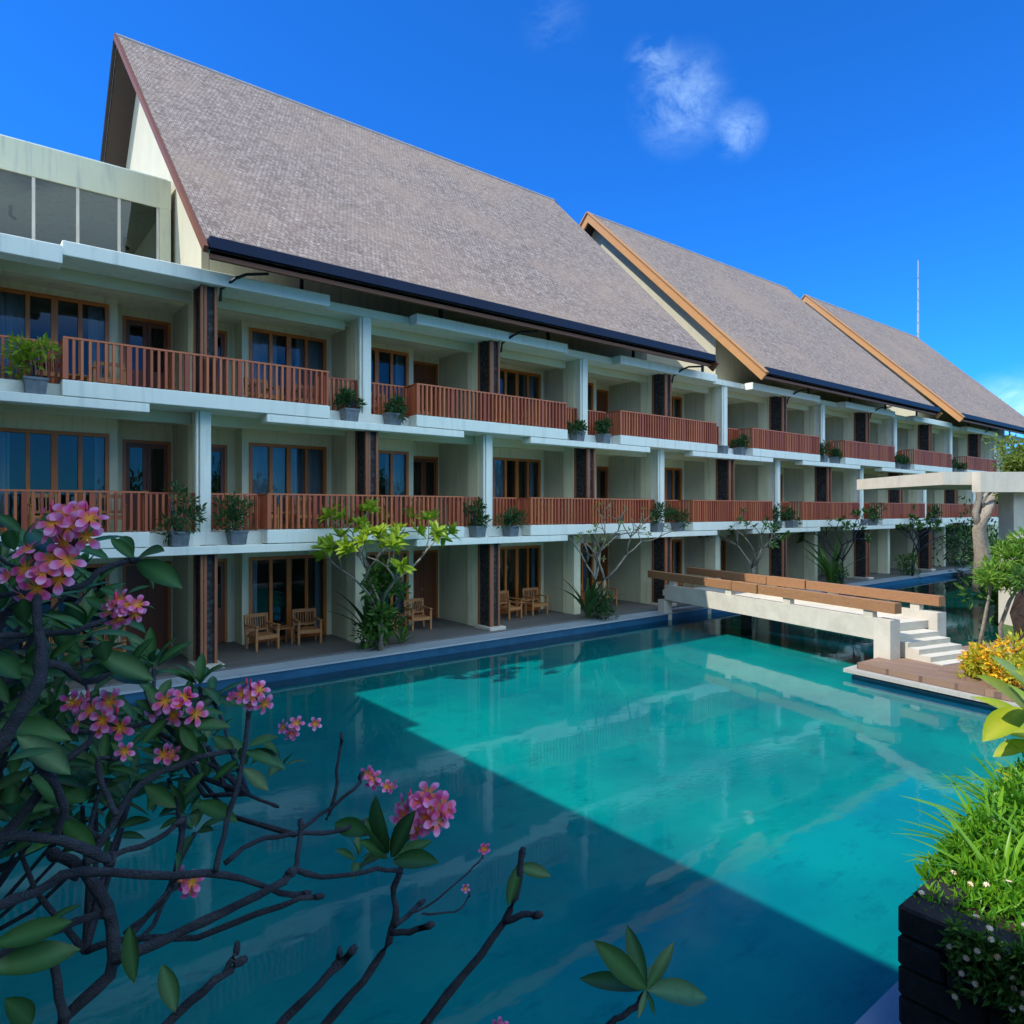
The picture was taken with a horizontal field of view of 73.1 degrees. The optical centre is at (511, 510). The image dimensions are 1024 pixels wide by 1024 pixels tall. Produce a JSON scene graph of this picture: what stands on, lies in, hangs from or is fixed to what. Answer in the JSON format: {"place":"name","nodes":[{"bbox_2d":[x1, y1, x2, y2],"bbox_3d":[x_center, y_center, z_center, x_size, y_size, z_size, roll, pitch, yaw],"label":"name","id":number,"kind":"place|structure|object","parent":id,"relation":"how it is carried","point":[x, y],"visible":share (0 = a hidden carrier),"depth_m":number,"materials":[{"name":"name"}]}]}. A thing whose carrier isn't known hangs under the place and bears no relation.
{"place":"outdoors","nodes":[
{"label":"outdoors","id":0,"kind":"place"},
{"bbox_2d":[46,562,972,692],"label":"walkway","id":1,"kind":"structure","parent":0,"point":[233,655],"depth_m":18.99,"materials":[{"name":"concrete"}]},
{"bbox_2d":[243,612,280,651],"bbox_3d":[-6.419,3.117,17.735,0.730,0.868,0.670,0,0,43],"label":"armchair","id":2,"kind":"object","parent":1,"relation":"on","point":[267,635],"visible":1,"depth_m":17.74,"materials":[{"name":"brown wood"}]},
{"bbox_2d":[292,608,322,644],"bbox_3d":[-5.513,3.117,18.590,0.670,0.868,0.730,0,0,-31],"label":"armchair","id":3,"kind":"object","parent":1,"relation":"on","point":[314,629],"visible":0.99,"depth_m":18.65,"materials":[{"name":"brown wood"}]},
{"bbox_2d":[316,579,417,636],"bbox_3d":[-3.683,2.572,17.870,1.698,1.556,3.156,0,0,30],"label":"broad leaf plant","id":4,"kind":"object","parent":1,"relation":"on","point":[366,609],"visible":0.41,"depth_m":17.70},
{"bbox_2d":[349,609,407,651],"bbox_3d":[-3.482,3.200,18.016,1.473,1.427,1.208,0,0,-39],"label":"shrub","id":5,"kind":"object","parent":1,"relation":"on","point":[365,638],"visible":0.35,"depth_m":17.93,"materials":[{"name":"green plant"}]},
{"bbox_2d":[403,598,432,630],"bbox_3d":[-2.828,3.117,20.741,0.670,0.868,0.730,0,0,-31],"label":"armchair","id":6,"kind":"object","parent":1,"relation":"on","point":[412,617],"visible":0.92,"depth_m":20.81,"materials":[{"name":"brown wood"}]},
{"bbox_2d":[500,590,522,619],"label":"armchair","id":7,"kind":"object","parent":1,"relation":"on","point":[507,601],"visible":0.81,"depth_m":22.77,"materials":[{"name":"brown wood"}]},
{"bbox_2d":[0,33,1023,669],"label":"hotel building","id":8,"kind":"structure","parent":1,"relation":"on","point":[194,247],"depth_m":21.02,"materials":[{"name":"concrete"}]},
{"bbox_2d":[22,375,48,394],"bbox_3d":[-9.346,-2.428,13.552,0.410,0.320,0.410,0,0,-39],"label":"planter box","id":9,"kind":"object","parent":8,"relation":"on","point":[34,385],"visible":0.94,"depth_m":13.41,"materials":[{"name":"grey stone"}]},
{"bbox_2d":[0,332,61,379],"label":"potted plant","id":10,"kind":"object","parent":9,"relation":"in","point":[28,353],"visible":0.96,"depth_m":13.45,"materials":[{"name":"green plant"}]},
{"bbox_2d":[27,493,65,524],"bbox_3d":[-10.040,0.067,14.834,0.730,0.868,0.670,0,0,43],"label":"armchair","id":11,"kind":"object","parent":8,"relation":"on","point":[54,497],"visible":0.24,"depth_m":15.00,"materials":[{"name":"brown wood"}]},
{"bbox_2d":[0,563,108,663],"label":"window","id":12,"kind":"structure","parent":8,"relation":"in","point":[54,600],"depth_m":16.07,"materials":[{"name":"brown wood"}]},
{"bbox_2d":[0,427,108,532],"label":"window","id":13,"kind":"structure","parent":8,"relation":"in","point":[101,440],"depth_m":15.64,"materials":[{"name":"brown wood"}]},
{"bbox_2d":[0,287,108,383],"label":"window","id":14,"kind":"structure","parent":8,"relation":"in","point":[11,300],"depth_m":15.59,"materials":[{"name":"brown wood"}]},
{"bbox_2d":[32,177,158,259],"bbox_3d":[-13.506,-6.775,15.735,9.955,2.910,0.070,0,0,-39],"label":"clerestory window","id":15,"kind":"structure","parent":8,"relation":"in","point":[33,178],"depth_m":18.21,"materials":[{"name":"white metal"}]},
{"bbox_2d":[92,361,125,384],"bbox_3d":[-9.134,-2.983,15.689,0.670,0.868,0.730,0,0,-31],"label":"armchair","id":16,"kind":"object","parent":8,"relation":"on","point":[117,380],"visible":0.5,"depth_m":15.57,"materials":[{"name":"brown wood"}]},
{"bbox_2d":[95,494,126,531],"bbox_3d":[-9.134,0.067,15.689,0.670,0.868,0.730,0,0,-31],"label":"armchair","id":17,"kind":"object","parent":8,"relation":"on","point":[119,517],"visible":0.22,"depth_m":15.84,"materials":[{"name":"brown wood"}]},
{"bbox_2d":[123,561,170,651],"bbox_3d":[-9.181,2.420,17.386,1.090,2.240,0.142,0,0,-39],"label":"door","id":18,"kind":"structure","parent":8,"relation":"in","point":[159,618],"depth_m":17.45,"materials":[{"name":"brown wood"}]},
{"bbox_2d":[123,439,170,529],"bbox_3d":[-9.181,-0.630,17.386,1.090,2.240,0.142,0,0,-39],"label":"door","id":19,"kind":"structure","parent":8,"relation":"in","point":[146,446],"depth_m":17.37,"materials":[{"name":"brown wood"}]},
{"bbox_2d":[123,315,170,389],"bbox_3d":[-9.181,-3.680,17.386,1.090,2.240,0.142,0,0,-39],"label":"door","id":20,"kind":"structure","parent":8,"relation":"in","point":[146,324],"depth_m":17.40,"materials":[{"name":"brown wood"}]},
{"bbox_2d":[166,531,190,545],"bbox_3d":[-7.316,0.622,15.178,0.410,0.320,0.410,0,0,-39],"label":"planter box","id":21,"kind":"object","parent":8,"relation":"on","point":[182,538],"visible":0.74,"depth_m":15.04,"materials":[{"name":"concrete"}]},
{"bbox_2d":[155,479,206,546],"bbox_3d":[-7.179,0.062,14.977,1.096,1.527,1.335,0,0,-25],"label":"potted plant","id":22,"kind":"object","parent":21,"relation":"in","point":[178,525],"visible":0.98,"depth_m":15.11,"materials":[{"name":"green plant"}]},
{"bbox_2d":[211,444,226,527],"bbox_3d":[-8.097,-0.630,18.255,1.090,2.240,0.142,0,0,-39],"label":"door","id":23,"kind":"structure","parent":8,"relation":"in","point":[222,449],"depth_m":18.52,"materials":[{"name":"brown wood"}]},
{"bbox_2d":[217,559,226,642],"bbox_3d":[-8.097,2.420,18.255,1.090,2.240,0.142,0,0,-39],"label":"door","id":24,"kind":"structure","parent":8,"relation":"in","point":[222,610],"depth_m":18.52,"materials":[{"name":"brown wood"}]},
{"bbox_2d":[217,330,226,395],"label":"door","id":25,"kind":"structure","parent":8,"relation":"in","point":[222,335],"depth_m":18.52,"materials":[{"name":"brown wood"}]},
{"bbox_2d":[225,530,248,544],"bbox_3d":[-6.349,0.622,15.953,0.410,0.320,0.410,0,0,-39],"label":"planter box","id":26,"kind":"object","parent":8,"relation":"on","point":[237,537],"visible":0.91,"depth_m":15.82,"materials":[{"name":"grey stone"}]},
{"bbox_2d":[211,491,255,534],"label":"potted plant","id":27,"kind":"object","parent":26,"relation":"in","point":[233,511],"visible":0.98,"depth_m":15.79,"materials":[{"name":"green plant"}]},
{"bbox_2d":[243,378,279,400],"bbox_3d":[-6.419,-2.983,17.735,0.730,0.868,0.670,0,0,43],"label":"armchair","id":28,"kind":"object","parent":8,"relation":"on","point":[261,394],"visible":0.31,"depth_m":17.74,"materials":[{"name":"brown wood"}]},
{"bbox_2d":[249,555,326,643],"bbox_3d":[-6.242,2.370,19.147,2.160,2.340,0.390,0,0,-39],"label":"window","id":29,"kind":"structure","parent":8,"relation":"in","point":[252,560],"depth_m":19.01,"materials":[{"name":"brown wood"}]},
{"bbox_2d":[249,442,326,528],"bbox_3d":[-6.243,-0.680,19.148,2.160,2.340,0.394,0,0,-39],"label":"window","id":30,"kind":"structure","parent":8,"relation":"in","point":[306,466],"depth_m":19.20,"materials":[{"name":"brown wood"}]},
{"bbox_2d":[249,327,326,405],"bbox_3d":[-6.243,-3.730,19.148,2.160,2.340,0.394,0,0,-39],"label":"window","id":31,"kind":"structure","parent":8,"relation":"in","point":[311,353],"depth_m":19.04,"materials":[{"name":"brown wood"}]},
{"bbox_2d":[339,408,359,421],"bbox_3d":[-4.163,-2.428,17.704,0.410,0.320,0.410,0,0,-39],"label":"planter box","id":32,"kind":"object","parent":8,"relation":"on","point":[349,414],"visible":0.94,"depth_m":17.57,"materials":[{"name":"grey stone"}]},
{"bbox_2d":[332,385,366,409],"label":"potted plant","id":33,"kind":"object","parent":32,"relation":"in","point":[345,396],"visible":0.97,"depth_m":17.64,"materials":[{"name":"green plant"}]},
{"bbox_2d":[367,551,408,626],"bbox_3d":[-4.150,2.370,20.822,2.160,2.340,0.390,0,0,-39],"label":"window","id":34,"kind":"structure","parent":8,"relation":"in","point":[399,604],"depth_m":21.34,"materials":[{"name":"brown wood"}]},
{"bbox_2d":[371,347,408,417],"bbox_3d":[-4.150,-3.730,20.822,2.160,2.340,0.390,0,0,-39],"label":"window","id":35,"kind":"structure","parent":8,"relation":"in","point":[399,355],"depth_m":21.14,"materials":[{"name":"brown wood"}]},
{"bbox_2d":[382,412,401,424],"bbox_3d":[-3.196,-2.428,18.479,0.410,0.320,0.410,0,0,-39],"label":"planter box","id":36,"kind":"object","parent":8,"relation":"on","point":[388,419],"visible":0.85,"depth_m":18.34,"materials":[{"name":"grey stone"}]},
{"bbox_2d":[381,391,409,422],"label":"potted plant","id":37,"kind":"object","parent":36,"relation":"in","point":[393,406],"visible":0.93,"depth_m":18.42,"materials":[{"name":"green plant"}]},
{"bbox_2d":[378,450,408,525],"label":"window","id":38,"kind":"structure","parent":8,"relation":"in","point":[394,460],"depth_m":21.32,"materials":[{"name":"brown wood"}]},
{"bbox_2d":[413,550,437,617],"bbox_3d":[-2.876,2.420,22.438,1.090,2.240,0.142,0,0,-39],"label":"door","id":39,"kind":"structure","parent":8,"relation":"in","point":[425,576],"depth_m":22.52,"materials":[{"name":"brown wood"}]},
{"bbox_2d":[413,456,437,524],"bbox_3d":[-2.876,-0.630,22.438,1.090,2.240,0.142,0,0,-39],"label":"door","id":40,"kind":"structure","parent":8,"relation":"in","point":[422,459],"depth_m":22.48,"materials":[{"name":"brown wood"}]},
{"bbox_2d":[413,361,437,416],"bbox_3d":[-2.876,-3.680,22.438,1.090,2.240,0.142,0,0,-39],"label":"door","id":41,"kind":"structure","parent":8,"relation":"in","point":[423,372],"depth_m":22.54,"materials":[{"name":"brown wood"}]},
{"bbox_2d":[468,526,486,536],"bbox_3d":[-1.011,0.622,20.230,0.410,0.320,0.410,0,0,-39],"label":"planter box","id":42,"kind":"object","parent":8,"relation":"on","point":[477,531],"visible":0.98,"depth_m":20.10,"materials":[{"name":"concrete"}]},
{"bbox_2d":[463,495,491,526],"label":"potted plant","id":43,"kind":"object","parent":42,"relation":"in","point":[478,519],"visible":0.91,"depth_m":20.17,"materials":[{"name":"green plant"}]},
{"bbox_2d":[501,525,519,535],"bbox_3d":[-0.043,0.622,21.005,0.410,0.320,0.410,0,0,-39],"label":"planter box","id":44,"kind":"object","parent":8,"relation":"on","point":[513,530],"visible":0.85,"depth_m":20.88,"materials":[{"name":"grey stone"}]},
{"bbox_2d":[493,505,527,529],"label":"potted plant","id":45,"kind":"object","parent":44,"relation":"in","point":[513,519],"visible":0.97,"depth_m":20.87,"materials":[{"name":"green plant"}]},
{"bbox_2d":[492,457,540,524],"bbox_3d":[0.063,-0.680,24.200,2.160,2.340,0.394,0,0,-39],"label":"window","id":46,"kind":"structure","parent":8,"relation":"in","point":[499,465],"depth_m":24.06,"materials":[{"name":"brown wood"}]},
{"bbox_2d":[500,545,540,613],"bbox_3d":[0.064,2.370,24.199,2.160,2.340,0.390,0,0,-39],"label":"window","id":47,"kind":"structure","parent":8,"relation":"in","point":[516,548],"depth_m":24.13,"materials":[{"name":"brown wood"}]},
{"bbox_2d":[500,368,540,424],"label":"window","id":48,"kind":"structure","parent":8,"relation":"in","point":[528,378],"depth_m":24.37,"materials":[{"name":"brown wood"}]},
{"bbox_2d":[580,543,593,596],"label":"window","id":49,"kind":"structure","parent":8,"relation":"in","point":[581,545],"depth_m":26.37,"materials":[{"name":"brown wood"}]},
{"bbox_2d":[596,543,607,598],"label":"door","id":50,"kind":"structure","parent":8,"relation":"in","point":[604,565],"depth_m":27.69,"materials":[{"name":"brown wood"}]},
{"bbox_2d":[596,466,607,497],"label":"door","id":51,"kind":"structure","parent":8,"relation":"in","point":[598,468],"depth_m":27.59,"materials":[{"name":"brown wood"}]},
{"bbox_2d":[596,389,607,417],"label":"door","id":52,"kind":"structure","parent":8,"relation":"in","point":[601,395],"depth_m":27.62,"materials":[{"name":"brown wood"}]},
{"bbox_2d":[595,433,611,443],"bbox_3d":[3.110,-2.428,23.531,0.410,0.320,0.410,0,0,-39],"label":"planter box","id":53,"kind":"object","parent":8,"relation":"on","point":[603,438],"visible":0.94,"depth_m":23.41,"materials":[{"name":"grey stone"}]},
{"bbox_2d":[593,416,612,434],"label":"potted plant","id":54,"kind":"object","parent":53,"relation":"in","point":[602,426],"visible":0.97,"depth_m":23.36,"materials":[{"name":"green plant"}]},
{"bbox_2d":[650,523,664,531],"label":"planter box","id":55,"kind":"object","parent":8,"relation":"on","point":[656,527],"visible":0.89,"depth_m":25.16,"materials":[{"name":"concrete"}]},
{"bbox_2d":[649,500,675,525],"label":"potted plant","id":56,"kind":"object","parent":55,"relation":"in","point":[658,515],"visible":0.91,"depth_m":25.18,"materials":[{"name":"green plant"}]},
{"bbox_2d":[664,467,681,518],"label":"window","id":57,"kind":"structure","parent":8,"relation":"in","point":[669,473],"depth_m":29.73,"materials":[{"name":"brown wood"}]},
{"bbox_2d":[672,539,681,585],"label":"window","id":58,"kind":"structure","parent":8,"relation":"in","point":[680,540],"depth_m":29.74,"materials":[{"name":"brown wood"}]},
{"bbox_2d":[670,522,685,530],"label":"planter box","id":59,"kind":"object","parent":8,"relation":"on","point":[675,526],"visible":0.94,"depth_m":25.93,"materials":[{"name":"concrete"}]},
{"bbox_2d":[666,507,692,529],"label":"potted plant","id":60,"kind":"object","parent":59,"relation":"in","point":[676,517],"visible":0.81,"depth_m":25.93,"materials":[{"name":"green plant"}]},
{"bbox_2d":[522,587,548,615],"bbox_3d":[0.793,3.117,23.642,0.670,0.868,0.730,0,0,-31],"label":"armchair","id":61,"kind":"object","parent":1,"relation":"on","point":[533,604],"visible":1,"depth_m":23.71,"materials":[{"name":"brown wood"}]},
{"bbox_2d":[559,577,624,617],"bbox_3d":[2.347,2.815,22.155,2.215,1.470,1.968,0,0,-39],"label":"broad leaf plant","id":62,"kind":"object","parent":1,"relation":"on","point":[591,597],"visible":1,"depth_m":22.36,"materials":[{"name":"plant"}]},
{"bbox_2d":[801,536,872,582],"bbox_3d":[15.302,2.402,33.262,3.379,2.295,2.667,0,0,0],"label":"banana plant","id":63,"kind":"object","parent":1,"relation":"on","point":[827,568],"visible":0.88,"depth_m":32.88,"materials":[{"name":"green plant"}]},
{"bbox_2d":[894,551,921,578],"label":"shrub","id":64,"kind":"object","parent":1,"relation":"on","point":[909,557],"visible":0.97,"depth_m":38.03,"materials":[{"name":"green plant"}]},
{"bbox_2d":[0,621,1023,1023],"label":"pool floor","id":65,"kind":"structure","parent":0,"point":[722,807],"depth_m":8.41,"materials":[{"name":"liquid"}]},
{"bbox_2d":[648,567,970,665],"bbox_3d":[8.137,3.164,21.089,2.570,1.972,11.235,0,0,-24],"label":"footbridge","id":66,"kind":"object","parent":65,"relation":"on","point":[897,630],"visible":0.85,"depth_m":18.69,"materials":[{"name":"white concrete"}]},
{"bbox_2d":[855,981,900,1023],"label":"pool step","id":67,"kind":"object","parent":65,"relation":"on","point":[884,1009],"depth_m":5.16,"materials":[{"name":"tile"}]},
{"bbox_2d":[55,570,968,721],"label":"pool wall","id":68,"kind":"structure","parent":0,"point":[293,677],"depth_m":18.54,"materials":[{"name":"blue tile"}]},
{"bbox_2d":[66,567,972,702],"bbox_3d":[12.735,3.620,30.486,66.000,0.040,0.740,0,0,-39],"label":"pool coping","id":69,"kind":"object","parent":68,"relation":"on","point":[238,673],"depth_m":18.12,"materials":[{"name":"stone"}]},
{"bbox_2d":[310,498,460,650],"bbox_3d":[-3.319,1.641,17.280,3.600,3.933,4.360,0,0,-39],"label":"plumeria tree","id":70,"kind":"object","parent":69,"relation":"on","point":[393,540],"visible":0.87,"depth_m":16.48,"materials":[{"name":"green plant"}]},
{"bbox_2d":[355,556,410,648],"bbox_3d":[-3.320,2.346,17.639,1.583,2.365,1.301,0,0,-39],"label":"climbing plant","id":71,"kind":"object","parent":70,"relation":"attached to","point":[379,574],"visible":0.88,"depth_m":17.59,"materials":[{"name":"green plant"}]},
{"bbox_2d":[589,587,618,620],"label":"shrub","id":72,"kind":"object","parent":69,"relation":"on","point":[601,608],"visible":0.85,"depth_m":22.70,"materials":[{"name":"green plant"}]},
{"bbox_2d":[554,498,675,618],"bbox_3d":[3.131,1.599,23.589,4.366,4.014,3.706,0,0,-39],"label":"plumeria tree","id":73,"kind":"object","parent":69,"relation":"on","point":[598,553],"visible":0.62,"depth_m":22.91,"materials":[{"name":"grey plant"}]},
{"bbox_2d":[698,508,792,582],"bbox_3d":[9.852,1.716,28.326,3.128,3.782,3.798,0,0,-39],"label":"plumeria tree","id":74,"kind":"object","parent":69,"relation":"on","point":[753,564],"visible":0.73,"depth_m":28.11,"materials":[{"name":"green plant"}]},
{"bbox_2d":[797,506,874,583],"bbox_3d":[15.602,1.710,33.197,3.630,3.786,3.277,0,0,18],"label":"plumeria tree","id":75,"kind":"object","parent":69,"relation":"on","point":[845,525],"visible":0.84,"depth_m":32.98,"materials":[{"name":"green plant"}]},
{"bbox_2d":[895,504,963,575],"bbox_3d":[22.563,1.623,38.198,3.388,3.945,3.296,0,0,1],"label":"plumeria tree","id":76,"kind":"object","parent":69,"relation":"on","point":[919,524],"visible":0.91,"depth_m":37.99,"materials":[{"name":"green plant"}]},
{"bbox_2d":[0,0,1023,453],"label":"sky","id":77,"kind":"structure","parent":0,"point":[823,150],"materials":[{"name":"blue"}]},
{"bbox_2d":[697,589,998,646],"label":"pool floor","id":78,"kind":"structure","parent":0,"point":[963,624],"depth_m":24.18,"materials":[{"name":"green tile"}]},
{"bbox_2d":[844,576,990,602],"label":"pool water","id":79,"kind":"structure","parent":0,"point":[946,587],"depth_m":34.47,"materials":[{"name":"liquid"}]},
{"bbox_2d":[852,674,997,715],"bbox_3d":[14.883,3.978,11.345,6.732,0.345,15.921,0,0,-36],"label":"terrace base","id":80,"kind":"object","parent":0,"point":[964,704],"visible":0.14,"depth_m":14.56,"materials":[{"name":"blue tile"}]},
{"bbox_2d":[857,472,1023,625],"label":"garden pavilion","id":81,"kind":"structure","parent":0,"point":[1008,487],"depth_m":21.80,"materials":[{"name":"concrete"}]},
{"bbox_2d":[857,641,1023,701],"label":"terrace deck","id":82,"kind":"structure","parent":0,"point":[926,672],"depth_m":15.00,"materials":[{"name":"wood"}]},
{"bbox_2d":[843,665,1019,706],"bbox_3d":[14.788,3.700,11.447,6.952,0.080,15.932,0,0,-36],"label":"terrace edge","id":83,"kind":"object","parent":82,"relation":"attached to","point":[853,669],"visible":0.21,"depth_m":14.61,"materials":[{"name":"concrete"}]},
{"bbox_2d":[953,640,1009,677],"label":"flowering shrub","id":84,"kind":"object","parent":82,"relation":"on","point":[975,669],"visible":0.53,"depth_m":14.48,"materials":[{"name":"yellow plant"}]},
{"bbox_2d":[961,629,1023,687],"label":"flowering shrub","id":85,"kind":"object","parent":82,"relation":"on","point":[1014,660],"visible":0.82,"depth_m":13.61,"materials":[{"name":"yellow plant"}]},
{"bbox_2d":[969,526,1023,645],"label":"leaning tree","id":86,"kind":"object","parent":82,"relation":"on","point":[992,573],"visible":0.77,"depth_m":15.36,"materials":[{"name":"green plant"}]},
{"bbox_2d":[998,562,1022,667],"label":"leaning tree","id":87,"kind":"object","parent":82,"relation":"on","point":[1003,617],"visible":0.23,"depth_m":15.29,"materials":[{"name":"grey plant"}]},
{"bbox_2d":[1001,555,1023,680],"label":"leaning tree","id":88,"kind":"object","parent":82,"relation":"on","point":[1016,612],"visible":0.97,"depth_m":14.22,"materials":[{"name":"green plant"}]},
{"bbox_2d":[954,570,972,576],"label":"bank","id":89,"kind":"structure","parent":0,"point":[963,574],"depth_m":40.38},
{"bbox_2d":[932,496,997,567],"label":"shrub","id":90,"kind":"object","parent":89,"relation":"on","point":[952,539],"visible":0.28,"depth_m":43.50,"materials":[{"name":"green plant"}]},
{"bbox_2d":[1003,624,1013,640],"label":"garden ground","id":91,"kind":"structure","parent":0,"point":[1006,628],"depth_m":20.87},
{"bbox_2d":[943,523,997,581],"bbox_3d":[25.206,2.335,35.346,4.801,5.009,5.702,0,0,-14],"label":"shrub","id":92,"kind":"object","parent":91,"relation":"on","point":[992,540],"visible":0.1,"depth_m":36.15,"materials":[{"name":"green plant"}]},
{"bbox_2d":[951,555,997,622],"bbox_3d":[17.597,2.778,24.087,3.341,2.894,3.467,0,0,-39],"label":"shrub","id":93,"kind":"object","parent":91,"relation":"on","point":[994,599],"visible":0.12,"depth_m":24.33,"materials":[{"name":"green plant"}]},
{"bbox_2d":[972,433,1023,591],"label":"twisted tree","id":94,"kind":"object","parent":91,"relation":"on","point":[1013,459],"visible":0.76,"depth_m":31.02,"materials":[{"name":"green plant"}]},
{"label":"near bank","id":95,"kind":"structure","parent":0,"visible":0},
{"bbox_2d":[0,500,706,1023],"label":"plumeria tree","id":96,"kind":"object","parent":95,"relation":"on","point":[32,706],"visible":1,"depth_m":2.19,"materials":[{"name":"green plant"}]},
{"bbox_2d":[898,834,1023,1023],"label":"planter wall","id":97,"kind":"structure","parent":95,"relation":"on","point":[925,979],"depth_m":4.62,"materials":[{"name":"stone"}]},
{"bbox_2d":[903,773,1023,859],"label":"strap leaf plant","id":98,"kind":"object","parent":97,"relation":"on","point":[953,812],"visible":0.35,"depth_m":6.04,"materials":[{"name":"plant"}]},
{"bbox_2d":[919,857,1023,1012],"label":"daisies","id":99,"kind":"object","parent":97,"relation":"on","point":[975,983],"visible":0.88,"depth_m":4.35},
{"bbox_2d":[926,752,1023,818],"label":"strap leaf plant","id":100,"kind":"object","parent":97,"relation":"on","point":[993,778],"visible":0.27,"depth_m":6.39,"materials":[{"name":"plant"}]},
{"bbox_2d":[936,913,1023,1023],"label":"trailing plant","id":101,"kind":"object","parent":97,"relation":"hanging from","point":[1014,998],"visible":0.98,"depth_m":4.29,"materials":[{"name":"green plant"}]},
{"bbox_2d":[961,878,1023,937],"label":"planting bed","id":102,"kind":"object","parent":95,"relation":"on","point":[1003,922],"depth_m":4.75,"materials":[{"name":"soil"}]},
{"bbox_2d":[893,780,1023,861],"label":"strap leaf plant","id":103,"kind":"object","parent":102,"relation":"on","point":[958,823],"visible":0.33,"depth_m":5.73,"materials":[{"name":"plant"}]},
{"bbox_2d":[900,810,1023,922],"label":"strap leaf plant","id":104,"kind":"object","parent":102,"relation":"on","point":[1010,850],"visible":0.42,"depth_m":5.21,"materials":[{"name":"plant"}]},
{"bbox_2d":[905,752,1023,942],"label":"ground cover","id":105,"kind":"object","parent":102,"relation":"on","point":[996,875],"visible":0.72,"depth_m":5.18,"materials":[{"name":"green plant"}]},
{"bbox_2d":[973,656,1023,788],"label":"broad leaf plant","id":106,"kind":"object","parent":102,"relation":"on","point":[1004,719],"visible":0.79,"depth_m":6.51,"materials":[{"name":"plant"}]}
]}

